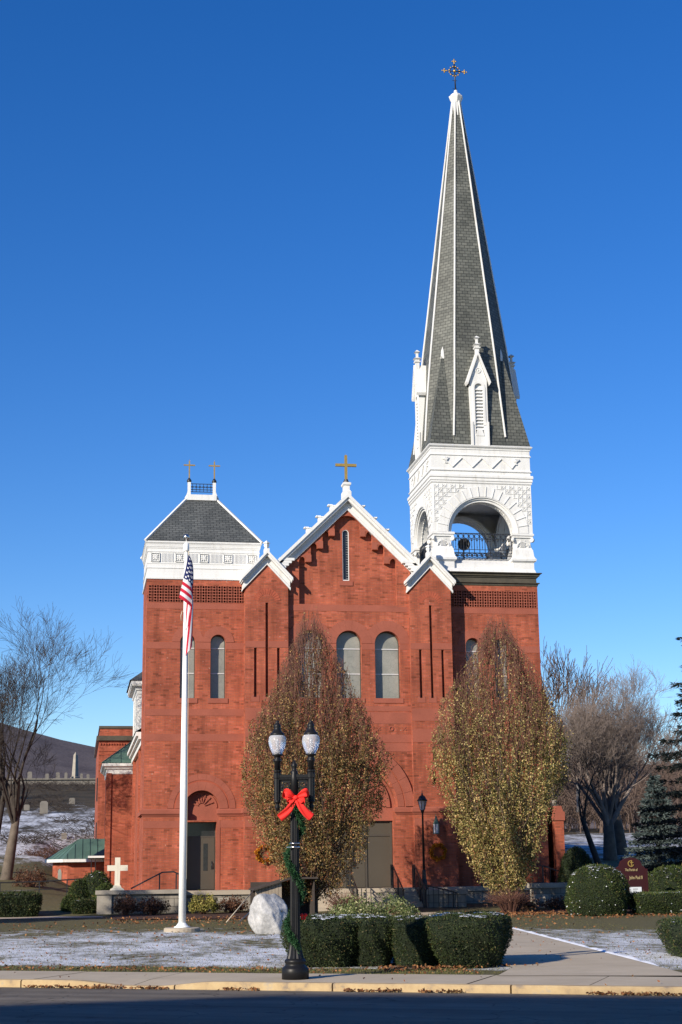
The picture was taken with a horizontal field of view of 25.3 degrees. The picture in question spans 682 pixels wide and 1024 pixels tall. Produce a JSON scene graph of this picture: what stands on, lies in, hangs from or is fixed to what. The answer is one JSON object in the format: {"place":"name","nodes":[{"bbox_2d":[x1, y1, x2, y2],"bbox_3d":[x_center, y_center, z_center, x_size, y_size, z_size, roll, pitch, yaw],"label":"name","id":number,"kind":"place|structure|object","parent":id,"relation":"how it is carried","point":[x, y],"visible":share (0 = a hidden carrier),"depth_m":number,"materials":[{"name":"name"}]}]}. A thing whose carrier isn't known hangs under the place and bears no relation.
{"place":"outdoors","nodes":[
{"label":"outdoors","id":0,"kind":"place"},
{"bbox_2d":[0,916,102,918],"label":"side path","id":1,"kind":"structure","parent":0,"point":[48,917],"depth_m":56.17,"materials":[{"name":"concrete"}]},
{"bbox_2d":[0,784,681,979],"bbox_3d":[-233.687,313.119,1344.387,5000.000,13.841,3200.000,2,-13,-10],"label":"ground","id":2,"kind":"structure","parent":0,"point":[33,819],"depth_m":40.26,"materials":[{"name":"white snow"}]},
{"bbox_2d":[0,890,43,916],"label":"clipped yew","id":3,"kind":"object","parent":2,"relation":"on","point":[22,903],"visible":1,"depth_m":56.88,"materials":[{"name":"green plant"}]},
{"bbox_2d":[0,654,45,831],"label":"bare tree","id":4,"kind":"object","parent":2,"relation":"on","point":[2,802],"visible":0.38,"depth_m":77.07,"materials":[{"name":"brown plant"}]},
{"bbox_2d":[24,805,29,809],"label":"gravestone","id":5,"kind":"object","parent":2,"relation":"on","point":[26,807],"visible":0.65,"depth_m":134.87,"materials":[{"name":"stone"}]},
{"bbox_2d":[12,862,48,886],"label":"shrub","id":6,"kind":"object","parent":2,"relation":"on","point":[38,875],"visible":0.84,"depth_m":69.97,"materials":[{"name":"brown plant"}]},
{"bbox_2d":[0,878,78,894],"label":"pipe fence","id":7,"kind":"object","parent":2,"relation":"on","point":[66,888],"visible":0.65,"depth_m":67.23,"materials":[{"name":"black metal"}]},
{"bbox_2d":[16,844,63,858],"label":"shrub","id":8,"kind":"object","parent":2,"relation":"on","point":[37,853],"visible":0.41,"depth_m":88.93,"materials":[{"name":"brown plant"}]},
{"bbox_2d":[40,801,47,813],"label":"gravestone","id":9,"kind":"object","parent":2,"relation":"on","point":[43,807],"visible":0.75,"depth_m":130.29,"materials":[{"name":"stone"}]},
{"bbox_2d":[0,780,95,850],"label":"scrub","id":10,"kind":"object","parent":2,"relation":"on","point":[49,799],"visible":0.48,"depth_m":136.97,"materials":[{"name":"brown plant"}]},
{"bbox_2d":[8,778,95,784],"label":"stone wall","id":11,"kind":"structure","parent":2,"relation":"on","point":[64,780],"depth_m":183.80,"materials":[{"name":"grey stone"}]},
{"bbox_2d":[61,833,66,838],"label":"gravestone","id":12,"kind":"object","parent":2,"relation":"on","point":[64,836],"visible":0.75,"depth_m":104.02,"materials":[{"name":"stone"}]},
{"bbox_2d":[0,596,133,879],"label":"bare tree","id":13,"kind":"object","parent":2,"relation":"on","point":[14,806],"visible":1,"depth_m":74.56,"materials":[{"name":"brown plant"}]},
{"bbox_2d":[59,893,80,911],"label":"clipped yew","id":14,"kind":"object","parent":2,"relation":"on","point":[65,902],"visible":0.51,"depth_m":59.13,"materials":[{"name":"green plant"}]},
{"bbox_2d":[69,798,74,803],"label":"gravestone","id":15,"kind":"object","parent":2,"relation":"on","point":[72,801],"visible":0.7,"depth_m":145.33,"materials":[{"name":"stone"}]},
{"bbox_2d":[45,838,104,885],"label":"annex","id":16,"kind":"object","parent":2,"relation":"on","point":[78,858],"visible":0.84,"depth_m":77.63,"materials":[{"name":"red brick"}]},
{"bbox_2d":[57,867,62,879],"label":"window","id":17,"kind":"structure","parent":16,"relation":"in","point":[59,870],"depth_m":77.81,"materials":[{"name":"white glass"}]},
{"bbox_2d":[71,752,79,777],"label":"obelisk","id":18,"kind":"object","parent":2,"relation":"on","point":[75,767],"visible":0.76,"depth_m":189.75,"materials":[{"name":"grey stone"}]},
{"bbox_2d":[67,878,88,898],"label":"clipped yew","id":19,"kind":"object","parent":2,"relation":"on","point":[79,886],"visible":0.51,"depth_m":60.03,"materials":[{"name":"green plant"}]},
{"bbox_2d":[69,897,96,913],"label":"clipped yew","id":20,"kind":"object","parent":2,"relation":"on","point":[83,906],"visible":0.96,"depth_m":58.17,"materials":[{"name":"green plant"}]},
{"bbox_2d":[83,870,110,899],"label":"clipped yew","id":21,"kind":"object","parent":2,"relation":"on","point":[95,879],"visible":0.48,"depth_m":60.29,"materials":[{"name":"green plant"}]},
{"bbox_2d":[92,883,113,909],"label":"clipped yew","id":22,"kind":"object","parent":2,"relation":"on","point":[105,886],"visible":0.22,"depth_m":59.73,"materials":[{"name":"green plant"}]},
{"bbox_2d":[94,726,132,838],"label":"brick building","id":23,"kind":"structure","parent":2,"relation":"on","point":[110,740],"depth_m":93.17,"materials":[{"name":"red brick"}]},
{"bbox_2d":[96,778,97,801],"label":"window","id":24,"kind":"structure","parent":23,"relation":"in","point":[97,778],"depth_m":93.97,"materials":[{"name":"grey glass"}]},
{"bbox_2d":[95,889,178,913],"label":"terrace wall","id":25,"kind":"structure","parent":2,"relation":"on","point":[106,899],"depth_m":58.40,"materials":[{"name":"grey stone"}]},
{"bbox_2d":[107,857,127,889],"bbox_3d":[-8.632,13.970,58.717,0.780,1.230,0.240,2,-13,-10],"label":"stone cross","id":26,"kind":"object","parent":25,"relation":"on","point":[117,867],"visible":1,"depth_m":58.66,"materials":[{"name":"beige stone"}]},
{"bbox_2d":[164,534,199,931],"bbox_3d":[-4.432,6.131,43.012,1.000,11.270,1.000,2,-13,-10],"label":"flagpole","id":27,"kind":"object","parent":2,"relation":"on","point":[181,926],"visible":0.98,"depth_m":42.53,"materials":[{"name":"metal"}]},
{"bbox_2d":[179,556,192,655],"bbox_3d":[-4.448,2.761,43.711,0.424,3.088,0.192,8,-16,-33],"label":"flag","id":28,"kind":"object","parent":27,"relation":"attached to","point":[186,593],"visible":1,"depth_m":43.72,"materials":[{"name":"fabric"}]},
{"bbox_2d":[248,893,287,933],"bbox_3d":[-1.906,10.628,39.917,1.048,1.206,1.034,2,-13,-10],"label":"boulder","id":29,"kind":"object","parent":2,"relation":"on","point":[267,913],"visible":0.84,"depth_m":39.65,"materials":[{"name":"stone"}]},
{"bbox_2d":[279,912,361,967],"bbox_3d":[-0.240,7.492,26.635,1.610,0.955,2.542,-2,-13,5],"label":"clipped yew","id":30,"kind":"object","parent":2,"relation":"on","point":[327,939],"visible":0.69,"depth_m":25.69,"materials":[{"name":"green plant"}]},
{"bbox_2d":[100,59,564,889],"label":"church","id":31,"kind":"structure","parent":2,"relation":"on","point":[406,631],"depth_m":64.46,"materials":[{"name":"red brick"}]},
{"bbox_2d":[172,627,202,702],"bbox_3d":[-6.383,6.352,63.211,1.320,3.200,0.370,2,-13,-10],"label":"window","id":32,"kind":"structure","parent":31,"relation":"in","point":[177,637],"depth_m":63.29,"materials":[{"name":"grey glass"}]},
{"bbox_2d":[186,837,213,889],"bbox_3d":[-5.723,14.280,61.790,1.148,2.060,0.134,2,-13,-10],"label":"door","id":33,"kind":"structure","parent":31,"relation":"in","point":[200,851],"depth_m":61.80,"materials":[{"name":"grey wood"}]},
{"bbox_2d":[202,626,233,702],"bbox_3d":[-5.141,6.385,63.420,1.320,3.200,0.370,2,-13,-10],"label":"window","id":34,"kind":"structure","parent":31,"relation":"in","point":[217,661],"depth_m":63.52,"materials":[{"name":"grey glass"}]},
{"bbox_2d":[254,845,271,863],"bbox_3d":[-3.097,13.742,61.107,0.827,0.809,0.221,2,-13,-10],"label":"wreath","id":35,"kind":"object","parent":31,"relation":"attached to","point":[257,855],"visible":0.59,"depth_m":61.05,"materials":[{"name":"plant"}]},
{"bbox_2d":[288,620,328,702],"bbox_3d":[-1.310,6.258,63.699,1.960,3.480,0.370,2,-13,-10],"label":"window","id":36,"kind":"structure","parent":31,"relation":"in","point":[291,635],"depth_m":63.80,"materials":[{"name":"grey glass"}]},
{"bbox_2d":[336,836,350,887],"bbox_3d":[0.093,14.335,62.300,0.588,2.040,0.070,2,-13,-10],"label":"door","id":37,"kind":"structure","parent":31,"relation":"in","point":[340,873],"depth_m":62.20,"materials":[{"name":"grey wood"}]},
{"bbox_2d":[339,530,352,585],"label":"lancet window","id":38,"kind":"structure","parent":31,"relation":"in","point":[345,535],"depth_m":65.10,"materials":[{"name":"grey glass"}]},
{"bbox_2d":[326,620,371,702],"bbox_3d":[0.317,6.301,63.972,1.960,3.480,0.370,2,-13,-10],"label":"window","id":39,"kind":"structure","parent":31,"relation":"in","point":[347,643],"depth_m":64.14,"materials":[{"name":"grey glass"}]},
{"bbox_2d":[350,836,364,886],"bbox_3d":[0.690,14.344,62.369,0.588,2.040,0.134,2,-13,-10],"label":"door","id":40,"kind":"structure","parent":31,"relation":"in","point":[358,875],"depth_m":62.30,"materials":[{"name":"grey wood"}]},
{"bbox_2d":[367,836,390,886],"bbox_3d":[1.552,14.374,62.545,0.988,2.040,0.070,2,-13,-10],"label":"door","id":41,"kind":"structure","parent":31,"relation":"in","point":[378,853],"depth_m":62.52,"materials":[{"name":"grey wood"}]},
{"bbox_2d":[368,621,408,702],"bbox_3d":[1.943,6.345,64.245,1.960,3.480,0.370,2,-13,-10],"label":"window","id":42,"kind":"structure","parent":31,"relation":"in","point":[386,644],"depth_m":64.36,"materials":[{"name":"grey glass"}]},
{"bbox_2d":[433,815,438,833],"bbox_3d":[3.892,12.820,62.485,0.260,0.820,0.353,2,-13,-10],"label":"wall lantern","id":43,"kind":"object","parent":31,"relation":"attached to","point":[435,827],"depth_m":62.33,"materials":[{"name":"black glass"}]},
{"bbox_2d":[429,842,446,861],"bbox_3d":[3.966,13.935,62.288,0.821,0.823,0.225,2,-13,-10],"label":"wreath","id":44,"kind":"object","parent":31,"relation":"attached to","point":[431,852],"visible":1,"depth_m":62.26,"materials":[{"name":"plant"}]},
{"bbox_2d":[459,538,469,558],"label":"loudspeaker","id":45,"kind":"object","parent":31,"relation":"on","point":[461,544],"visible":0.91,"depth_m":66.94,"materials":[{"name":"black metal"}]},
{"bbox_2d":[458,630,486,704],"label":"window","id":46,"kind":"structure","parent":31,"relation":"in","point":[464,639],"depth_m":65.41,"materials":[{"name":"grey glass"}]},
{"bbox_2d":[480,857,499,884],"bbox_3d":[6.305,14.599,63.806,1.148,2.060,0.134,2,-13,-10],"label":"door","id":47,"kind":"structure","parent":31,"relation":"in","point":[496,857],"depth_m":63.64,"materials":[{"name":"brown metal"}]},
{"bbox_2d":[496,544,505,558],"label":"loudspeaker","id":48,"kind":"object","parent":31,"relation":"on","point":[501,548],"visible":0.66,"depth_m":67.62,"materials":[{"name":"white paint"}]},
{"bbox_2d":[489,630,515,704],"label":"window","id":49,"kind":"structure","parent":31,"relation":"in","point":[506,678],"depth_m":65.57,"materials":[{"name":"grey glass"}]},
{"bbox_2d":[0,910,681,995],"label":"fallen leaves","id":50,"kind":"object","parent":2,"relation":"on","point":[414,966],"visible":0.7,"depth_m":25.39,"materials":[{"name":"brown plant"}]},
{"bbox_2d":[186,885,529,910],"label":"stone steps","id":51,"kind":"structure","parent":2,"relation":"on","point":[469,894],"depth_m":59.49,"materials":[{"name":"stone"}]},
{"bbox_2d":[131,871,178,889],"bbox_3d":[-7.251,14.393,59.274,1.875,0.768,0.050,2,-13,-10],"label":"handrail","id":52,"kind":"object","parent":51,"relation":"on","point":[159,879],"visible":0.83,"depth_m":59.33,"materials":[{"name":"black metal"}]},
{"bbox_2d":[346,865,357,903],"bbox_3d":[0.437,14.676,59.345,0.062,1.777,2.219,2,-13,-11],"label":"handrail","id":53,"kind":"object","parent":51,"relation":"on","point":[352,888],"visible":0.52,"depth_m":59.52,"materials":[{"name":"black metal"}]},
{"bbox_2d":[390,864,403,901],"bbox_3d":[2.211,14.723,59.643,0.062,1.777,2.219,2,-13,-11],"label":"handrail","id":54,"kind":"object","parent":51,"relation":"on","point":[395,880],"visible":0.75,"depth_m":59.94,"materials":[{"name":"black metal"}]},
{"bbox_2d":[412,864,426,907],"bbox_3d":[3.079,14.746,59.788,0.062,1.777,2.219,2,-13,-11],"label":"handrail","id":55,"kind":"object","parent":51,"relation":"on","point":[416,884],"visible":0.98,"depth_m":59.95,"materials":[{"name":"black metal"}]},
{"bbox_2d":[417,793,427,889],"bbox_3d":[3.244,12.913,60.043,0.420,3.860,0.420,2,-13,-10],"label":"lamp post","id":56,"kind":"object","parent":51,"relation":"on","point":[422,800],"visible":0.96,"depth_m":60.05,"materials":[{"name":"black metal"}]},
{"bbox_2d":[532,864,558,882],"bbox_3d":[9.137,15.168,62.803,2.473,1.371,0.198,-1,-13,2],"label":"handrail","id":57,"kind":"object","parent":51,"relation":"on","point":[543,873],"visible":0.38,"depth_m":62.86,"materials":[{"name":"black metal"}]},
{"bbox_2d":[110,908,632,919],"bbox_3d":[2.970,14.718,56.493,22.700,0.270,10.100,2,-13,-10],"label":"flower bed","id":58,"kind":"object","parent":2,"relation":"on","point":[189,916],"visible":0.08,"depth_m":55.41,"materials":[{"name":"brown soil"}]},
{"bbox_2d":[111,891,138,914],"bbox_3d":[-8.122,14.713,57.206,0.899,0.957,0.899,-6,-14,21],"label":"shrub","id":59,"kind":"object","parent":58,"relation":"on","point":[125,907],"visible":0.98,"depth_m":57.07,"materials":[{"name":"brown plant"}]},
{"bbox_2d":[134,895,170,914],"bbox_3d":[-7.145,14.810,57.362,1.234,0.810,1.020,-7,-14,24],"label":"shrub","id":60,"kind":"object","parent":58,"relation":"on","point":[151,906],"visible":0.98,"depth_m":57.22,"materials":[{"name":"brown plant"}]},
{"bbox_2d":[188,890,220,913],"bbox_3d":[-5.155,14.761,57.522,1.236,0.928,1.063,-1,-13,2],"label":"shrub","id":61,"kind":"object","parent":58,"relation":"on","point":[202,906],"visible":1,"depth_m":57.27,"materials":[{"name":"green plant"}]},
{"bbox_2d":[218,894,249,912],"bbox_3d":[-4.167,15.054,58.472,1.126,0.769,0.966,10,-17,-39],"label":"shrub","id":62,"kind":"object","parent":58,"relation":"on","point":[230,906],"visible":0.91,"depth_m":58.33,"materials":[{"name":"brown plant"}]},
{"bbox_2d":[249,877,317,914],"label":"wooden stable","id":63,"kind":"structure","parent":58,"relation":"on","point":[275,887],"depth_m":53.40,"materials":[{"name":"wood"}]},
{"bbox_2d":[226,889,253,921],"bbox_3d":[-3.349,13.118,50.691,0.039,0.987,3.783,-3,-13,10],"label":"guy rope","id":64,"kind":"object","parent":63,"relation":"attached to","point":[239,906],"visible":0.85,"depth_m":50.52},
{"bbox_2d":[239,607,394,913],"bbox_3d":[-0.978,8.928,55.316,5.656,11.378,5.542,2,-13,-10],"label":"leafy tree","id":65,"kind":"object","parent":58,"relation":"on","point":[319,828],"visible":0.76,"depth_m":54.01,"materials":[{"name":"brown plant"}]},
{"bbox_2d":[324,884,365,912],"bbox_3d":[0.176,13.460,52.736,1.591,1.144,1.018,2,-13,-10],"label":"shrub","id":66,"kind":"object","parent":58,"relation":"on","point":[335,901],"visible":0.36,"depth_m":52.59,"materials":[{"name":"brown plant"}]},
{"bbox_2d":[423,884,457,907],"bbox_3d":[3.818,14.814,58.474,1.340,1.027,0.065,-2,-13,5],"label":"handrail","id":67,"kind":"object","parent":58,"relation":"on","point":[438,888],"visible":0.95,"depth_m":58.46,"materials":[{"name":"black metal"}]},
{"bbox_2d":[426,613,573,898],"bbox_3d":[5.793,9.159,56.109,5.338,11.122,5.470,2,-13,-10],"label":"leafy tree","id":68,"kind":"object","parent":58,"relation":"on","point":[489,839],"visible":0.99,"depth_m":55.25,"materials":[{"name":"green plant"}]},
{"bbox_2d":[479,883,540,911],"bbox_3d":[6.047,13.795,54.285,2.196,1.055,1.295,2,-13,-10],"label":"shrub","id":69,"kind":"object","parent":58,"relation":"on","point":[512,903],"visible":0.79,"depth_m":54.12,"materials":[{"name":"brown plant"}]},
{"bbox_2d":[520,895,542,909],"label":"shrub","id":70,"kind":"object","parent":58,"relation":"on","point":[528,905],"visible":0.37,"depth_m":57.21,"materials":[{"name":"brown plant"}]},
{"bbox_2d":[540,895,566,909],"bbox_3d":[8.270,14.731,57.364,1.351,0.585,0.917,6,-15,-26],"label":"shrub","id":71,"kind":"object","parent":58,"relation":"on","point":[555,903],"visible":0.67,"depth_m":57.19,"materials":[{"name":"brown plant"}]},
{"bbox_2d":[557,846,592,882],"bbox_3d":[9.736,14.909,62.602,1.917,2.380,1.918,2,-13,-10],"label":"clipped yew","id":72,"kind":"object","parent":58,"relation":"on","point":[574,858],"visible":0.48,"depth_m":62.30,"materials":[{"name":"green plant"}]},
{"bbox_2d":[616,857,648,909],"bbox_3d":[10.301,13.223,53.960,1.200,1.900,0.185,2,-13,-10],"label":"sign","id":73,"kind":"object","parent":58,"relation":"on","point":[634,871],"visible":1,"depth_m":54.00,"materials":[{"name":"brown wood"}]},
{"bbox_2d":[648,863,681,891],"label":"clipped yew","id":74,"kind":"object","parent":58,"relation":"on","point":[665,878],"visible":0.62,"depth_m":56.17,"materials":[{"name":"green plant"}]},
{"bbox_2d":[349,912,395,966],"bbox_3d":[0.508,7.453,26.555,0.971,0.943,2.117,0,-13,-3],"label":"clipped yew","id":75,"kind":"object","parent":2,"relation":"on","point":[373,938],"visible":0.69,"depth_m":25.79,"materials":[{"name":"green plant"}]},
{"bbox_2d":[328,890,420,916],"bbox_3d":[0.982,11.415,43.850,2.572,1.048,1.911,2,-13,-10],"label":"shrub","id":76,"kind":"object","parent":2,"relation":"on","point":[394,907],"visible":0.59,"depth_m":43.54,"materials":[{"name":"green plant"}]},
{"bbox_2d":[387,912,436,967],"bbox_3d":[1.273,7.348,26.102,1.093,0.944,2.176,2,-13,-10],"label":"clipped yew","id":77,"kind":"object","parent":2,"relation":"on","point":[410,940],"visible":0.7,"depth_m":25.29,"materials":[{"name":"green plant"}]},
{"bbox_2d":[423,909,513,968],"bbox_3d":[2.159,7.278,25.953,1.558,0.995,2.632,-3,-13,9],"label":"clipped yew","id":78,"kind":"object","parent":2,"relation":"on","point":[478,937],"visible":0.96,"depth_m":25.00,"materials":[{"name":"green plant"}]},
{"bbox_2d":[527,882,567,907],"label":"terrace wall","id":79,"kind":"structure","parent":2,"relation":"on","point":[545,890],"depth_m":58.37,"materials":[{"name":"grey stone"}]},
{"bbox_2d":[547,712,602,811],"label":"bare tree","id":80,"kind":"object","parent":2,"relation":"on","point":[577,797],"visible":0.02,"depth_m":115.04,"materials":[{"name":"brown plant"}]},
{"bbox_2d":[540,637,616,805],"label":"bare tree","id":81,"kind":"object","parent":2,"relation":"on","point":[556,684],"visible":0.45,"depth_m":102.38,"materials":[{"name":"brown plant"}]},
{"bbox_2d":[512,927,659,966],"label":"snow ridge","id":82,"kind":"structure","parent":2,"relation":"on","point":[613,953],"depth_m":30.06,"materials":[{"name":"white snow"}]},
{"bbox_2d":[548,721,643,863],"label":"bare tree","id":83,"kind":"object","parent":2,"relation":"on","point":[594,853],"visible":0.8,"depth_m":84.91,"materials":[{"name":"brown plant"}]},
{"bbox_2d":[563,863,630,915],"bbox_3d":[8.646,12.725,51.216,2.284,1.810,2.255,2,-13,-10],"label":"clipped yew","id":84,"kind":"object","parent":2,"relation":"on","point":[597,889],"visible":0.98,"depth_m":50.52,"materials":[{"name":"dark green needle"},{"name":"snow"}]},
{"bbox_2d":[546,654,681,860],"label":"bare tree","id":85,"kind":"object","parent":2,"relation":"on","point":[609,807],"visible":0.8,"depth_m":89.99,"materials":[{"name":"grey plant"}]},
{"bbox_2d":[548,699,681,832],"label":"woods","id":86,"kind":"object","parent":2,"relation":"on","point":[628,813],"visible":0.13,"depth_m":159.60,"materials":[{"name":"brown plant"}]},
{"bbox_2d":[569,694,674,854],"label":"bare tree","id":87,"kind":"object","parent":2,"relation":"on","point":[620,840],"visible":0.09,"depth_m":95.12,"materials":[{"name":"grey plant"}]},
{"bbox_2d":[620,772,681,870],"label":"spruce tree","id":88,"kind":"object","parent":2,"relation":"on","point":[652,784],"visible":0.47,"depth_m":67.84,"materials":[{"name":"green plant"}]},
{"bbox_2d":[627,890,681,914],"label":"clipped yew","id":89,"kind":"object","parent":2,"relation":"on","point":[657,902],"visible":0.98,"depth_m":50.87,"materials":[{"name":"green plant"}]},
{"bbox_2d":[629,637,681,872],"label":"spruce tree","id":90,"kind":"object","parent":2,"relation":"on","point":[674,851],"visible":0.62,"depth_m":63.27,"materials":[{"name":"green plant"}]},
{"bbox_2d":[654,915,681,955],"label":"clipped yew","id":91,"kind":"object","parent":2,"relation":"on","point":[670,931],"visible":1,"depth_m":27.44,"materials":[{"name":"green plant"}]},
{"bbox_2d":[0,987,681,1023],"bbox_3d":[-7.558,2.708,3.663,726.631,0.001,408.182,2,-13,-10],"label":"road","id":92,"kind":"structure","parent":0,"point":[23,1005],"depth_m":19.20,"materials":[{"name":"grey asphalt"}]},
{"bbox_2d":[0,979,681,995],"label":"kerb","id":93,"kind":"structure","parent":92,"relation":"on","point":[416,987],"depth_m":21.63,"materials":[{"name":"beige concrete"}]},
{"bbox_2d":[0,971,681,985],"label":"sidewalk","id":94,"kind":"structure","parent":0,"point":[149,978],"depth_m":22.93,"materials":[{"name":"concrete"}]},
{"bbox_2d":[269,720,319,979],"bbox_3d":[-0.709,5.125,23.261,0.785,3.870,0.410,2,-13,-10],"label":"street lamp","id":95,"kind":"object","parent":94,"relation":"on","point":[295,967],"visible":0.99,"depth_m":23.40,"materials":[{"name":"black metal"}]},
{"bbox_2d":[281,802,306,953],"bbox_3d":[-0.703,5.530,23.153,0.424,2.328,0.423,2,-13,-10],"label":"garland","id":96,"kind":"object","parent":95,"relation":"attached to","point":[302,891],"visible":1,"depth_m":23.09},
{"bbox_2d":[300,913,306,919],"bbox_3d":[-0.573,6.161,23.164,0.128,0.099,0.041,2,-13,-10],"label":"ribbon bow","id":97,"kind":"object","parent":96,"relation":"attached to","point":[302,915],"visible":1,"depth_m":23.16,"materials":[{"name":"red fabric"}]},
{"bbox_2d":[277,788,313,820],"bbox_3d":[-0.697,4.471,23.243,0.564,0.490,0.135,-2,-13,4],"label":"ribbon bow","id":98,"kind":"object","parent":95,"relation":"attached to","point":[293,799],"visible":1,"depth_m":23.24,"materials":[{"name":"red fabric"}]},
{"bbox_2d":[1,724,680,828],"bbox_3d":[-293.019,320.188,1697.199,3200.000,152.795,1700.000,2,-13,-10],"label":"hills","id":99,"kind":"structure","parent":0,"point":[63,751],"depth_m":1349.09,"materials":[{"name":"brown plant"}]},
{"bbox_2d":[0,0,681,765],"label":"sky","id":100,"kind":"structure","parent":0,"point":[218,218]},
{"bbox_2d":[391,912,681,975],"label":"path","id":101,"kind":"structure","parent":0,"point":[592,962],"depth_m":26.01,"materials":[{"name":"concrete"}]}
]}

